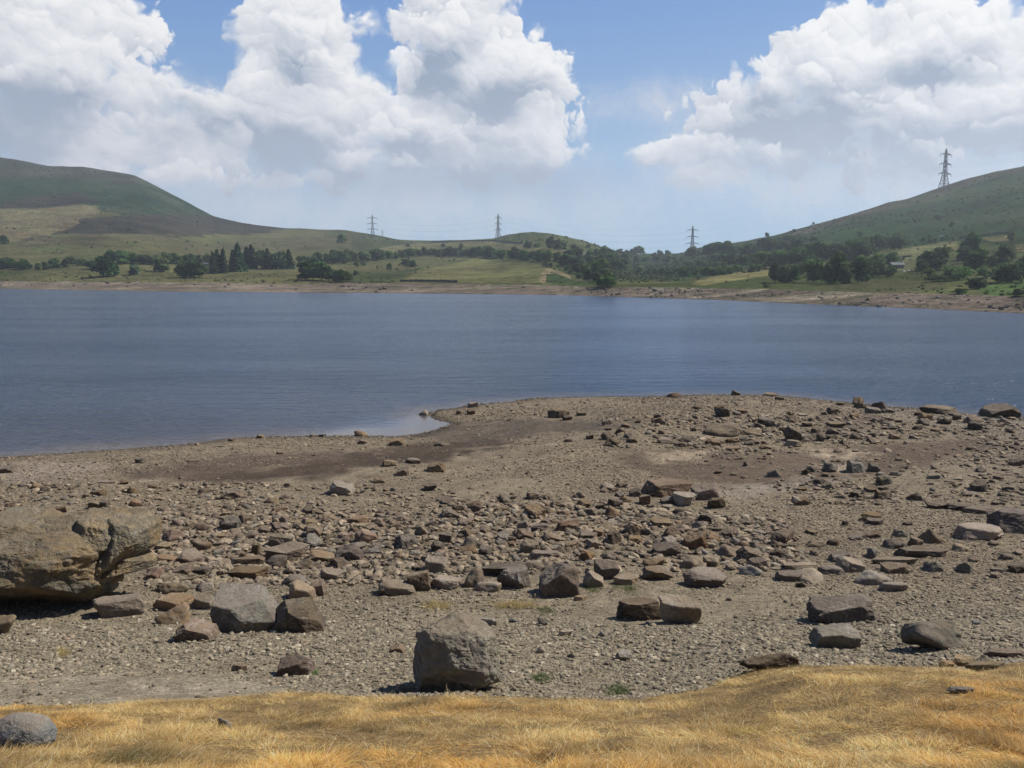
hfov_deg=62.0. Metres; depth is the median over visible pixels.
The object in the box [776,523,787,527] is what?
stone
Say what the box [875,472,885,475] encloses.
stone
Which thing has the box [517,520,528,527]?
stone
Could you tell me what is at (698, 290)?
shore rubble
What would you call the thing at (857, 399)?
stone
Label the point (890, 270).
broadleaf tree
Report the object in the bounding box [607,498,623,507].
rock
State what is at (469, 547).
rock
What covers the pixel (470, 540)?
stone
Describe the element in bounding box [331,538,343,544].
stone
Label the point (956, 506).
rock
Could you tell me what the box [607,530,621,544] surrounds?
stone
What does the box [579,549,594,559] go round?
stone
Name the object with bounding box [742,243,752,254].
broadleaf tree
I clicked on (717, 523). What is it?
stone
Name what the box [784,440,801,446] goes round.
rock
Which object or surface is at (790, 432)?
rock
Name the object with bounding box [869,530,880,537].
rock
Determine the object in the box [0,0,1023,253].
sky
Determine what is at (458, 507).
stone
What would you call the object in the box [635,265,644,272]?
bush
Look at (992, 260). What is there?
broadleaf tree
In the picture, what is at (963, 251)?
broadleaf tree
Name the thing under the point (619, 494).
stone
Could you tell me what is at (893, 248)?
broadleaf tree
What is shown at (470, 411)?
rock
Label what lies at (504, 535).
stone
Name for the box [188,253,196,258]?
broadleaf tree
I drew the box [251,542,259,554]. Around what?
rock
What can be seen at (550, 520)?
stone
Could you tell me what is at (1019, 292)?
bush
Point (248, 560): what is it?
rock
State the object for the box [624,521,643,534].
stone
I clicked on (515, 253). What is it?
broadleaf tree
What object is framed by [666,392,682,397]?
rock
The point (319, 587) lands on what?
rock
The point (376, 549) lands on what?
stone
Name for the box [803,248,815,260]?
broadleaf tree
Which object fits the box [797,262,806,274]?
bush
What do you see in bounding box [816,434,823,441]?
stone
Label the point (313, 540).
stone
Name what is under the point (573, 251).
broadleaf tree
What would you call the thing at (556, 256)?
broadleaf tree
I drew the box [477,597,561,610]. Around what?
grass tuft
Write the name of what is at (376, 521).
stone
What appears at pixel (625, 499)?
rock
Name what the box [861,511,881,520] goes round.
rock
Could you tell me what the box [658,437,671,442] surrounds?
stone
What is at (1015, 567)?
rock
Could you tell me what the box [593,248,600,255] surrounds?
broadleaf tree
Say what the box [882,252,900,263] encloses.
broadleaf tree
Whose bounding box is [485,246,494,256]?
broadleaf tree
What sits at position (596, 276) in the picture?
broadleaf tree
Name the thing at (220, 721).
rock
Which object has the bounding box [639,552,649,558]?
stone
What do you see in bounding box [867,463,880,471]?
stone
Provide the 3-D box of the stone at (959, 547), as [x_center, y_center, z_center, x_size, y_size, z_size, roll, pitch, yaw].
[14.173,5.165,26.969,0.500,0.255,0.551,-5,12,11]
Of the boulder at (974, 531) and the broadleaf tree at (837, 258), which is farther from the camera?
the broadleaf tree at (837, 258)
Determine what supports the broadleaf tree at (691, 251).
on the hills
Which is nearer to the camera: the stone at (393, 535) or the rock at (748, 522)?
the stone at (393, 535)
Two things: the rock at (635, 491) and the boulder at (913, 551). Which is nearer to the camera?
the boulder at (913, 551)
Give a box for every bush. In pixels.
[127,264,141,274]
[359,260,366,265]
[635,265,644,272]
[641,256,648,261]
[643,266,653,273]
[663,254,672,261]
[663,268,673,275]
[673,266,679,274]
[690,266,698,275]
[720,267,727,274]
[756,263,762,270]
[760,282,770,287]
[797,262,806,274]
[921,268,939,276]
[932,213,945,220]
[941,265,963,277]
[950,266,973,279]
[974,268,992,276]
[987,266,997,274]
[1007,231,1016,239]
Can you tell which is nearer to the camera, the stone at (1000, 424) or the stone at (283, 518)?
the stone at (283, 518)
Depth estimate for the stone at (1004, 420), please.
54.79 m
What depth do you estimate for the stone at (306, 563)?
25.00 m
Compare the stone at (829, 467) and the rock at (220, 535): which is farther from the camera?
the stone at (829, 467)
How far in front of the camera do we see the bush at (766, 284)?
327.35 m
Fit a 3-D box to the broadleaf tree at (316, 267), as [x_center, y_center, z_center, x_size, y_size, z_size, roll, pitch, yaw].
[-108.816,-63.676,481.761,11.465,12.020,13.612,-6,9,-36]
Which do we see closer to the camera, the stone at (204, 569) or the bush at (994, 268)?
the stone at (204, 569)
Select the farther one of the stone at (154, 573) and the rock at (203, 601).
the stone at (154, 573)
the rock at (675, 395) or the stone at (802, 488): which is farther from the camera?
the rock at (675, 395)
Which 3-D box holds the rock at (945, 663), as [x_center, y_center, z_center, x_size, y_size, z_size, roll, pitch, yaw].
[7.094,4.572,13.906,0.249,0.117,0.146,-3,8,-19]
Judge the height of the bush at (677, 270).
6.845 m
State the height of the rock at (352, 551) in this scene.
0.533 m
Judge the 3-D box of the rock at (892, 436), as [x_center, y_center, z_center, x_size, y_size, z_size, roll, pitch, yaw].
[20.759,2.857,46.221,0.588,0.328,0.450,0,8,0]
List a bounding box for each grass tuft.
[55,643,68,657]
[421,599,458,612]
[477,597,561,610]
[525,668,556,684]
[530,605,555,615]
[580,585,599,591]
[584,666,605,677]
[604,681,639,698]
[610,584,647,595]
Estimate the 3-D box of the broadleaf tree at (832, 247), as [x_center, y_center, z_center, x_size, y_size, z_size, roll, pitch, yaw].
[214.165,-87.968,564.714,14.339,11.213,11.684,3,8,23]
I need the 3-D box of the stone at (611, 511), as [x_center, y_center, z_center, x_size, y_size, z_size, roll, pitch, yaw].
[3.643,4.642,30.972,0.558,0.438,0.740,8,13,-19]
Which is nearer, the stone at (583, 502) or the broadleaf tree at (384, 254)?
the stone at (583, 502)
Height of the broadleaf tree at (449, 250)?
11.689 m
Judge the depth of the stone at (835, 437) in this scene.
45.89 m
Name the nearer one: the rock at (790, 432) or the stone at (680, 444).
the stone at (680, 444)
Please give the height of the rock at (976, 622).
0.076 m
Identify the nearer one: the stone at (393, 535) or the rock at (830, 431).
the stone at (393, 535)
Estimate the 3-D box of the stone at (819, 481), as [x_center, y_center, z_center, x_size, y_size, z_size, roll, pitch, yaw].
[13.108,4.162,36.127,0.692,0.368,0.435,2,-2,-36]
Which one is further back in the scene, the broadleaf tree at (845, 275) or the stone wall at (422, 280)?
the stone wall at (422, 280)
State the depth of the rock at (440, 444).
47.61 m
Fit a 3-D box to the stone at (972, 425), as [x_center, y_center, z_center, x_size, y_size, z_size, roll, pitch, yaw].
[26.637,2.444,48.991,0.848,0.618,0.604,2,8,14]
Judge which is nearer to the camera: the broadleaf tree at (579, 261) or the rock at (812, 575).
the rock at (812, 575)
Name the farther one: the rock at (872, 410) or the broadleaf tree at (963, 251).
the broadleaf tree at (963, 251)
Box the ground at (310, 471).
[0,395,1023,767]
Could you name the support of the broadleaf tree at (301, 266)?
on the hills
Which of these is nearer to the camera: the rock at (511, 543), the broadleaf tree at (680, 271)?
the rock at (511, 543)
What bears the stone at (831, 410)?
on the ground at (310, 471)
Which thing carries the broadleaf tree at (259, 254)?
on the hills
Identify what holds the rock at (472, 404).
on the ground at (310, 471)
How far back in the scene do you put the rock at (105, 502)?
31.89 m
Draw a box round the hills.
[0,157,1023,312]
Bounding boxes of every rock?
[0,464,20,472]
[0,614,15,633]
[87,500,99,507]
[98,480,115,482]
[100,499,109,506]
[120,480,128,483]
[134,457,145,462]
[154,604,190,624]
[156,553,177,561]
[156,583,189,593]
[172,519,183,525]
[172,563,194,574]
[193,541,211,550]
[193,595,214,608]
[194,523,206,530]
[196,582,214,591]
[198,488,210,492]
[216,533,225,537]
[217,718,231,728]
[220,489,245,499]
[223,488,243,494]
[223,504,233,507]
[231,663,247,670]
[233,556,264,564]
[245,530,258,537]
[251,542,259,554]
[258,526,270,532]
[262,497,278,502]
[265,555,287,567]
[271,522,289,530]
[281,574,307,584]
[288,580,315,598]
[308,549,335,561]
[312,579,325,595]
[320,567,346,579]
[329,480,355,494]
[335,543,364,559]
[354,430,366,436]
[357,439,367,443]
[373,477,386,482]
[381,460,398,466]
[389,438,403,445]
[390,643,404,652]
[396,466,409,475]
[399,686,415,691]
[405,457,420,463]
[407,570,431,590]
[418,410,427,414]
[424,483,435,490]
[425,555,448,572]
[427,462,445,471]
[431,541,444,551]
[431,575,461,589]
[434,442,449,445]
[439,532,451,542]
[457,543,476,553]
[463,566,483,587]
[466,409,475,414]
[467,402,477,407]
[475,581,500,591]
[478,544,491,554]
[478,617,496,625]
[497,567,530,588]
[507,541,514,545]
[508,618,517,622]
[516,528,533,538]
[523,560,542,569]
[526,550,559,559]
[536,646,544,652]
[538,617,547,624]
[543,531,560,541]
[547,408,569,417]
[558,629,571,635]
[562,415,571,419]
[564,438,573,441]
[574,595,586,600]
[576,411,585,415]
[578,530,597,538]
[583,570,603,586]
[586,434,593,438]
[593,528,603,535]
[594,559,619,578]
[595,503,604,508]
[597,631,604,636]
[602,552,617,559]
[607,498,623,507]
[613,573,639,584]
[614,428,625,433]
[615,649,631,659]
[619,497,631,502]
[621,423,629,427]
[626,437,636,442]
[629,487,640,496]
[639,494,650,504]
[642,558,665,565]
[642,565,672,578]
[652,541,681,554]
[658,429,665,433]
[660,496,673,503]
[661,504,673,509]
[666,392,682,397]
[672,491,696,505]
[672,508,685,513]
[681,437,694,441]
[681,555,703,568]
[683,531,706,548]
[690,483,718,499]
[692,404,703,408]
[703,555,719,566]
[707,497,724,508]
[714,404,724,408]
[715,544,737,556]
[725,446,740,450]
[731,390,740,394]
[735,546,761,562]
[737,408,746,413]
[738,564,762,575]
[743,428,761,434]
[743,520,755,524]
[754,423,762,428]
[757,416,774,426]
[759,444,771,448]
[762,392,777,395]
[774,395,784,399]
[775,569,802,581]
[783,425,801,440]
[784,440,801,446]
[791,496,809,504]
[792,496,803,504]
[795,583,805,586]
[798,568,823,583]
[802,421,812,426]
[806,539,825,547]
[817,565,844,574]
[826,421,845,426]
[826,428,839,434]
[826,538,839,545]
[835,556,865,572]
[848,534,862,540]
[857,530,870,537]
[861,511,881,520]
[863,486,876,491]
[865,407,881,412]
[866,517,883,524]
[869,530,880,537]
[877,486,888,489]
[879,562,909,573]
[879,581,907,590]
[881,408,894,412]
[882,539,904,548]
[888,434,899,438]
[902,521,912,525]
[913,424,922,429]
[917,529,946,543]
[919,404,958,414]
[924,501,946,508]
[930,428,940,430]
[939,660,954,666]
[946,503,969,509]
[946,686,974,693]
[952,413,961,419]
[954,654,974,666]
[961,505,994,513]
[972,620,980,624]
[989,568,1007,572]
[1006,562,1023,572]
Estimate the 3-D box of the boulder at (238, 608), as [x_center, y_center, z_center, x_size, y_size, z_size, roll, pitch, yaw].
[-5.982,5.046,19.228,1.593,0.852,1.186,0,8,0]
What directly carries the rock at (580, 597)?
on the ground at (310, 471)
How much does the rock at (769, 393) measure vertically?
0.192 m
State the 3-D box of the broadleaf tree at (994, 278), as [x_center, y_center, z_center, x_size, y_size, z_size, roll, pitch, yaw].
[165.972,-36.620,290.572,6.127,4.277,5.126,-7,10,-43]
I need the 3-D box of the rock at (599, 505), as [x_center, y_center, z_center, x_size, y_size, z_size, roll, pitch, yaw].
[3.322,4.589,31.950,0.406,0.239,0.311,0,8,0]
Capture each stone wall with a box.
[380,242,447,249]
[400,279,456,281]
[432,240,522,243]
[981,232,1008,235]
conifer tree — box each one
[206,251,217,273]
[214,249,220,273]
[218,248,229,273]
[227,250,238,271]
[232,243,248,271]
[243,246,247,264]
[245,244,258,268]
[261,248,272,268]
[280,251,287,269]
[285,249,295,268]
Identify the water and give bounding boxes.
[0,289,1023,456]
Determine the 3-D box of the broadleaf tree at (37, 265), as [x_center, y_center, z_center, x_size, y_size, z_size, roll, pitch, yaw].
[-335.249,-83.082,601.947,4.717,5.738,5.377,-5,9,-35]
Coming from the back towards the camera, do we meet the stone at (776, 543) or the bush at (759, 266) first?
the bush at (759, 266)
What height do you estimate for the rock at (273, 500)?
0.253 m
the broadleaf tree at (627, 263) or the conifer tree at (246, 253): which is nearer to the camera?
the conifer tree at (246, 253)
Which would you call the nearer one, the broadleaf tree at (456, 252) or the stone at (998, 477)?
the stone at (998, 477)
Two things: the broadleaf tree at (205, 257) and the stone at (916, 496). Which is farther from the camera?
the broadleaf tree at (205, 257)
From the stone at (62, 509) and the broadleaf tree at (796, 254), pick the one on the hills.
the broadleaf tree at (796, 254)
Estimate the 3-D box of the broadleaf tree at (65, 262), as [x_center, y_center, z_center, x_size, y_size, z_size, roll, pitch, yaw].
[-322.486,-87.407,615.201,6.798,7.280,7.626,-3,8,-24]
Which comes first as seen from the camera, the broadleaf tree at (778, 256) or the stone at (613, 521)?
the stone at (613, 521)
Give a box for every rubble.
[0,281,1023,311]
[0,395,1023,707]
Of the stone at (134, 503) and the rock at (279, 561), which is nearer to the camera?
the rock at (279, 561)
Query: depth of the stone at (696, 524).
29.15 m
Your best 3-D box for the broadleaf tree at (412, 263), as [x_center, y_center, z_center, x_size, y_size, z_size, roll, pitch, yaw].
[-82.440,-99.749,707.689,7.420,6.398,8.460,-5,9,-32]
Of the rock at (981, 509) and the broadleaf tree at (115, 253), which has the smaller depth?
the rock at (981, 509)
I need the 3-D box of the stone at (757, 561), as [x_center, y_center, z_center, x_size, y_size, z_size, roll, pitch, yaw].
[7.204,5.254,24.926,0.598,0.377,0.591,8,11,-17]
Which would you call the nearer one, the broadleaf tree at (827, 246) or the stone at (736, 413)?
the stone at (736, 413)
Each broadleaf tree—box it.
[0,235,9,243]
[0,257,10,268]
[1,257,13,267]
[11,261,19,268]
[17,259,29,269]
[26,262,32,268]
[34,262,40,269]
[41,262,51,268]
[48,259,57,267]
[51,257,59,266]
[60,258,69,266]
[68,256,75,264]
[75,259,80,264]
[83,260,97,267]
[89,256,120,276]
[103,249,114,260]
[112,250,121,259]
[116,251,129,263]
[128,253,137,262]
[132,254,140,263]
[137,255,148,264]
[147,254,154,263]
[153,256,170,271]
[161,252,172,263]
[168,253,181,264]
[173,261,188,277]
[183,254,191,260]
[183,259,197,276]
[187,261,208,276]
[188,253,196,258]
[195,255,203,262]
[201,254,209,261]
[254,249,265,268]
[268,251,288,267]
[295,256,303,261]
[296,260,311,279]
[302,261,317,279]
[309,255,319,262]
[311,261,325,280]
[313,252,323,261]
[317,265,334,280]
[323,253,329,262]
[327,252,337,262]
[332,270,339,281]
[336,233,347,242]
[336,251,349,262]
[336,269,347,280]
[342,249,351,260]
[345,271,352,281]
[349,251,359,261]
[358,251,365,260]
[363,252,371,261]
[369,249,382,260]
[377,249,385,259]
[385,251,393,258]
[386,263,391,269]
[392,252,399,258]
[399,259,409,265]
[406,248,415,255]
[409,260,417,266]
[421,247,426,255]
[430,249,437,255]
[435,249,443,256]
[442,247,453,256]
[452,248,460,256]
[467,247,476,256]
[473,246,482,255]
[480,245,489,257]
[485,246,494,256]
[490,249,498,258]
[495,249,506,258]
[506,250,514,258]
[510,246,519,258]
[518,249,524,260]
[522,251,529,259]
[523,241,532,247]
[531,250,542,261]
[539,250,553,261]
[545,236,553,248]
[553,239,563,248]
[553,252,559,261]
[556,253,571,265]
[561,242,566,249]
[563,250,573,256]
[568,248,577,256]
[568,257,575,266]
[570,244,579,249]
[571,263,580,272]
[574,257,584,266]
[575,249,583,258]
[579,263,590,273]
[583,269,592,279]
[584,250,593,257]
[585,255,595,263]
[589,261,601,272]
[591,271,603,281]
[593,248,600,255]
[594,252,605,259]
[596,258,609,269]
[596,278,602,286]
[599,268,612,277]
[600,247,609,253]
[601,276,616,286]
[605,251,615,263]
[611,259,624,269]
[614,253,621,259]
[621,254,631,261]
[621,258,630,268]
[633,247,639,253]
[633,255,639,262]
[636,245,645,253]
[652,255,660,261]
[657,250,662,256]
[658,268,664,275]
[678,266,684,275]
[682,266,692,275]
[685,246,697,256]
[701,243,712,255]
[703,266,711,275]
[710,242,721,253]
[710,268,718,275]
[713,266,722,274]
[715,241,731,253]
[726,244,737,255]
[726,265,735,273]
[727,253,736,263]
[733,265,741,272]
[737,246,743,254]
[737,254,751,264]
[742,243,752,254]
[746,244,760,254]
[747,264,756,272]
[754,251,770,267]
[756,237,769,247]
[760,238,776,251]
[768,262,779,282]
[770,240,781,253]
[770,249,786,266]
[777,241,790,251]
[777,265,791,282]
[785,246,813,263]
[789,239,803,248]
[790,266,800,281]
[802,257,823,282]
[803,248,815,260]
[806,241,829,259]
[817,244,832,258]
[819,261,836,283]
[826,243,837,255]
[830,250,845,282]
[832,243,850,256]
[836,261,854,283]
[844,236,859,247]
[845,239,860,259]
[850,240,877,257]
[851,257,871,282]
[854,255,870,269]
[865,235,876,248]
[866,258,881,277]
[871,253,886,264]
[872,235,887,247]
[874,262,885,276]
[878,238,887,248]
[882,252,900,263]
[883,265,897,276]
[886,236,896,249]
[887,232,910,248]
[915,258,929,271]
[916,246,954,269]
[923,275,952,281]
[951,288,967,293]
[955,245,974,262]
[959,232,982,251]
[960,248,989,270]
[965,277,986,288]
[986,255,998,266]
[990,272,1001,281]
[993,262,1022,282]
[994,244,1017,263]
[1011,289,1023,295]
[1013,261,1023,278]
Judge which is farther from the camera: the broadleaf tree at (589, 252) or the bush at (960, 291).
the broadleaf tree at (589, 252)
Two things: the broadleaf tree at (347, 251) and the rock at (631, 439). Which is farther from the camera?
the broadleaf tree at (347, 251)
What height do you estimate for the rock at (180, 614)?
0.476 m
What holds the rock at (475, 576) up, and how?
on the ground at (310, 471)
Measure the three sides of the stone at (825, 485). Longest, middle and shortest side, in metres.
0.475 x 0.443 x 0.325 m
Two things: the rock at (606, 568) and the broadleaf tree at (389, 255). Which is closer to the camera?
the rock at (606, 568)
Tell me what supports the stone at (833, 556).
on the ground at (310, 471)
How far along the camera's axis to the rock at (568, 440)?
45.06 m
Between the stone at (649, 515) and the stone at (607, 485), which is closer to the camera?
the stone at (649, 515)
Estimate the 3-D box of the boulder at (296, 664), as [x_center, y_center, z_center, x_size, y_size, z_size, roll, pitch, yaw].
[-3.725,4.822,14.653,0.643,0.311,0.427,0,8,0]
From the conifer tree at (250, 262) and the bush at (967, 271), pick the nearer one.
the bush at (967, 271)
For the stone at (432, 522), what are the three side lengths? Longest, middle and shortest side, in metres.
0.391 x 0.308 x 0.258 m
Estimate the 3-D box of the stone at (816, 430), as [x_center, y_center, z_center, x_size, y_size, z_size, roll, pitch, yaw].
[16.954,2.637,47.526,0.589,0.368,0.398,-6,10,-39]
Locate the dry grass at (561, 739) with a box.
[0,657,1023,767]
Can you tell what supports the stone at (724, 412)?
on the ground at (310, 471)
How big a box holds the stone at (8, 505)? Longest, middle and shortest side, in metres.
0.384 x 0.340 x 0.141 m
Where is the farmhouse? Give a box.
[888,260,904,268]
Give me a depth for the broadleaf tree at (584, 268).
495.97 m
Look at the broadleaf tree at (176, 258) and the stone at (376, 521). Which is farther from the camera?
the broadleaf tree at (176, 258)
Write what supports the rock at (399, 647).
on the ground at (310, 471)
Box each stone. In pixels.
[4,503,15,506]
[31,482,41,487]
[40,486,50,491]
[47,484,58,488]
[55,506,66,512]
[92,489,106,495]
[127,487,137,493]
[129,499,141,506]
[146,567,163,578]
[148,484,157,488]
[156,541,171,549]
[161,524,168,531]
[163,529,185,541]
[175,547,204,562]
[185,519,197,527]
[192,565,212,575]
[211,560,223,565]
[212,549,223,555]
[219,515,241,529]
[238,515,252,523]
[239,551,246,556]
[268,533,293,545]
[271,506,284,512]
[278,515,288,522]
[279,494,288,499]
[295,558,315,569]
[301,504,312,513]
[302,518,314,524]
[302,533,321,547]
[305,526,320,536]
[322,514,338,520]
[325,547,335,553]
[330,557,346,567]
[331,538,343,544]
[338,532,352,537]
[347,515,368,523]
[348,527,358,531]
[354,528,377,542]
[355,541,366,547]
[369,546,381,553]
[370,542,380,547]
[371,518,382,524]
[385,534,397,537]
[386,557,401,561]
[389,523,400,529]
[393,514,405,520]
[393,534,417,549]
[394,551,401,557]
[417,526,427,535]
[427,520,437,526]
[438,519,449,523]
[441,496,452,503]
[441,508,459,517]
[452,504,464,510]
[459,518,473,525]
[459,528,476,536]
[463,536,482,548]
[467,504,480,511]
[471,500,480,505]
[496,506,510,511]
[496,531,509,540]
[497,493,508,502]
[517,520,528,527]
[520,538,538,552]
[524,504,545,518]
[526,491,540,499]
[532,523,548,530]
[541,517,557,524]
[553,500,564,505]
[554,515,566,518]
[556,517,578,531]
[557,510,568,515]
[566,539,578,547]
[573,491,585,497]
[576,498,590,507]
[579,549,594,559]
[584,508,598,515]
[585,538,598,548]
[598,521,613,529]
[600,431,611,439]
[600,482,614,489]
[600,487,607,492]
[602,419,611,424]
[605,437,619,446]
[605,505,620,517]
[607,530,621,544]
[608,518,616,523]
[609,488,618,492]
[615,491,623,497]
[616,481,626,487]
[624,432,633,437]
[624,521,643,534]
[628,535,641,543]
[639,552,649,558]
[645,513,655,518]
[650,517,672,527]
[651,417,665,424]
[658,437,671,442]
[663,526,679,536]
[663,536,675,541]
[675,442,686,446]
[692,521,708,528]
[697,513,714,523]
[705,439,720,445]
[705,531,719,540]
[713,521,726,526]
[714,408,729,416]
[721,529,732,537]
[726,437,737,442]
[729,536,739,543]
[732,411,741,415]
[734,541,749,546]
[739,436,747,441]
[746,440,754,445]
[748,557,769,568]
[765,540,780,547]
[767,470,779,477]
[769,549,787,557]
[771,528,793,542]
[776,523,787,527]
[788,415,797,422]
[797,487,806,490]
[801,469,809,474]
[805,528,817,534]
[806,465,816,471]
[810,550,818,555]
[811,428,821,433]
[813,478,826,484]
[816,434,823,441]
[821,472,828,476]
[822,462,837,471]
[822,482,833,489]
[826,407,840,413]
[826,434,837,439]
[828,551,849,561]
[846,460,865,472]
[848,412,858,417]
[848,491,859,496]
[850,432,860,439]
[852,397,863,403]
[854,403,866,407]
[866,437,876,443]
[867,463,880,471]
[867,548,876,558]
[871,402,885,408]
[872,418,883,422]
[874,490,887,498]
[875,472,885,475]
[876,475,892,484]
[890,471,901,475]
[892,529,907,536]
[907,492,922,500]
[907,537,923,545]
[917,413,932,419]
[917,418,929,425]
[923,561,943,571]
[927,473,942,478]
[936,418,951,423]
[952,543,968,551]
[955,562,973,573]
[961,490,972,495]
[963,414,980,422]
[967,421,982,429]
[968,557,979,562]
[969,479,987,491]
[975,466,986,472]
[988,540,998,545]
[990,572,999,577]
[993,475,1003,479]
[995,423,1004,426]
[997,553,1013,559]
[999,417,1010,423]
[1001,487,1014,489]
[1008,458,1023,465]
[1014,549,1021,554]
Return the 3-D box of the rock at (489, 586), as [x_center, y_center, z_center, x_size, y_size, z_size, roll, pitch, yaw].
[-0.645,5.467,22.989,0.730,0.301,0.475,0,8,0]
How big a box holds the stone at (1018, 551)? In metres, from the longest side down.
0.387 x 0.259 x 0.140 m
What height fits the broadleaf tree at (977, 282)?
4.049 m
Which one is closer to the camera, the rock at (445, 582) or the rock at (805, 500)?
the rock at (445, 582)
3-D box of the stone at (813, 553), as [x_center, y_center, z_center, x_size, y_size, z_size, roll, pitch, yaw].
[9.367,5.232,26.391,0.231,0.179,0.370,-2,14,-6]
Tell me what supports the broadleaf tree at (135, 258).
on the hills
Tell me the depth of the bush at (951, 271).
315.89 m
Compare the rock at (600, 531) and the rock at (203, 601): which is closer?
the rock at (203, 601)
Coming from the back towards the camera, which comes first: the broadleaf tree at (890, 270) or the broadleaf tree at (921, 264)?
the broadleaf tree at (921, 264)
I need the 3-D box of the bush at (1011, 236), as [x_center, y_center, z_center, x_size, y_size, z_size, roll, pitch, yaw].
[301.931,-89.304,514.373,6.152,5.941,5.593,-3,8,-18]
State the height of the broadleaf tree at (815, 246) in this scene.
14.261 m
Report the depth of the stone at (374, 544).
27.11 m
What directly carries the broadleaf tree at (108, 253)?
on the hills
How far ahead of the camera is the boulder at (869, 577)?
23.36 m
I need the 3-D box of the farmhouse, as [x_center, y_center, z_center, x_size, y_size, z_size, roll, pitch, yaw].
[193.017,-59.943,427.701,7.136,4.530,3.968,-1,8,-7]
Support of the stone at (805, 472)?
on the ground at (310, 471)
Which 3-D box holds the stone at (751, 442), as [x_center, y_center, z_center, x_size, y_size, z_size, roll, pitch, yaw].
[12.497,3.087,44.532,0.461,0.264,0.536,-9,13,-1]
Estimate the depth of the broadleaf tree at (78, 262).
621.07 m
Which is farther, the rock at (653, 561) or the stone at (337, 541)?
the stone at (337, 541)
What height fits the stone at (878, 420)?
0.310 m
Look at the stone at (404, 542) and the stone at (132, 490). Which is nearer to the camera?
the stone at (404, 542)
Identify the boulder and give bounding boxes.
[0,507,162,602]
[0,712,56,749]
[93,593,144,617]
[153,592,195,610]
[174,618,220,641]
[210,583,278,632]
[230,566,268,578]
[264,541,309,560]
[270,596,324,632]
[276,654,314,675]
[377,577,415,595]
[412,611,499,692]
[481,562,526,575]
[538,563,580,596]
[616,597,661,620]
[641,479,692,496]
[658,594,701,623]
[683,566,726,586]
[704,423,742,436]
[738,652,799,670]
[782,562,817,569]
[806,593,876,623]
[808,623,861,648]
[854,570,892,584]
[871,556,917,563]
[893,545,948,557]
[900,619,966,649]
[953,522,1003,539]
[965,661,1005,670]
[977,403,1020,417]
[983,648,1023,657]
[986,506,1023,533]
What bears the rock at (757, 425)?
on the ground at (310, 471)
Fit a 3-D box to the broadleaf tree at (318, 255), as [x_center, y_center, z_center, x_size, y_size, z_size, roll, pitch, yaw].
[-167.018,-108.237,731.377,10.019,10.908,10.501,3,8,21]
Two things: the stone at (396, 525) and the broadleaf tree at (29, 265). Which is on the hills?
the broadleaf tree at (29, 265)
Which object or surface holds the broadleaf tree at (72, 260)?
on the hills
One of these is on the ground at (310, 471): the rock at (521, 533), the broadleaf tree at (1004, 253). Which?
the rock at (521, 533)
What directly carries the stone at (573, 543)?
on the ground at (310, 471)
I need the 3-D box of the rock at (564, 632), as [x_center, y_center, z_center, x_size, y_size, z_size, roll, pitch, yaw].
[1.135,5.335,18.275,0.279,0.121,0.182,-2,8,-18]
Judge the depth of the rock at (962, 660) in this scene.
13.39 m
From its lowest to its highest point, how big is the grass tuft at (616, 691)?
0.577 m
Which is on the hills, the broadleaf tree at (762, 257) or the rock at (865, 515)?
the broadleaf tree at (762, 257)
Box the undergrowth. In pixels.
[0,162,1023,295]
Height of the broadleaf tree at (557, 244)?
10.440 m
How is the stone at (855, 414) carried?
on the ground at (310, 471)
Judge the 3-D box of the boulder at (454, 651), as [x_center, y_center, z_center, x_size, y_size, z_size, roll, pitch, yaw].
[-0.889,4.183,13.226,1.419,1.071,1.072,0,8,0]
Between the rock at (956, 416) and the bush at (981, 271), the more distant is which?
the bush at (981, 271)
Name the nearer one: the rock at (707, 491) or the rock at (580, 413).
the rock at (707, 491)
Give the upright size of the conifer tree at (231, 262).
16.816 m
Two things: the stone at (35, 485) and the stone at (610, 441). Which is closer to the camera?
the stone at (35, 485)
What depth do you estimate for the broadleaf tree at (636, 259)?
960.35 m
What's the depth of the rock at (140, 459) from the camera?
43.25 m
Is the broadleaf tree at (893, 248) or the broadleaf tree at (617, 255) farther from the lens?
the broadleaf tree at (617, 255)
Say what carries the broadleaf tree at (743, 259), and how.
on the hills
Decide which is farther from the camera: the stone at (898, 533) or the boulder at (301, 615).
the stone at (898, 533)
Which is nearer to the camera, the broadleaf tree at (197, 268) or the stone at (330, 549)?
the stone at (330, 549)
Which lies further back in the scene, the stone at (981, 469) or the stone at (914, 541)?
the stone at (981, 469)
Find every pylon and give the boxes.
[367,215,376,237]
[494,215,501,237]
[687,226,698,246]
[938,148,951,187]
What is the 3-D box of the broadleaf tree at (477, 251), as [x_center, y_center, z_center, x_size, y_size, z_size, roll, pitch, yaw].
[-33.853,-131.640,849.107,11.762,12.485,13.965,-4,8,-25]
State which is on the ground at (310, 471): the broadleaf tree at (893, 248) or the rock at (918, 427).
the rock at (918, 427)
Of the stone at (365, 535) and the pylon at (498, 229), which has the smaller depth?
the stone at (365, 535)
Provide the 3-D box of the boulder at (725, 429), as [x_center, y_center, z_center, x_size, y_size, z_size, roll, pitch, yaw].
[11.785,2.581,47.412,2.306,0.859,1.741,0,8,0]
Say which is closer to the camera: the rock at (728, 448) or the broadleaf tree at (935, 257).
the rock at (728, 448)
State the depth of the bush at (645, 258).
1032.82 m
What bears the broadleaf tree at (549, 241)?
on the hills
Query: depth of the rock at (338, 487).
34.06 m
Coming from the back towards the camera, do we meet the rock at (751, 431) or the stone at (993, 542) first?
the rock at (751, 431)
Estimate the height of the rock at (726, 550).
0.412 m
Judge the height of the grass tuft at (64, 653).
0.330 m

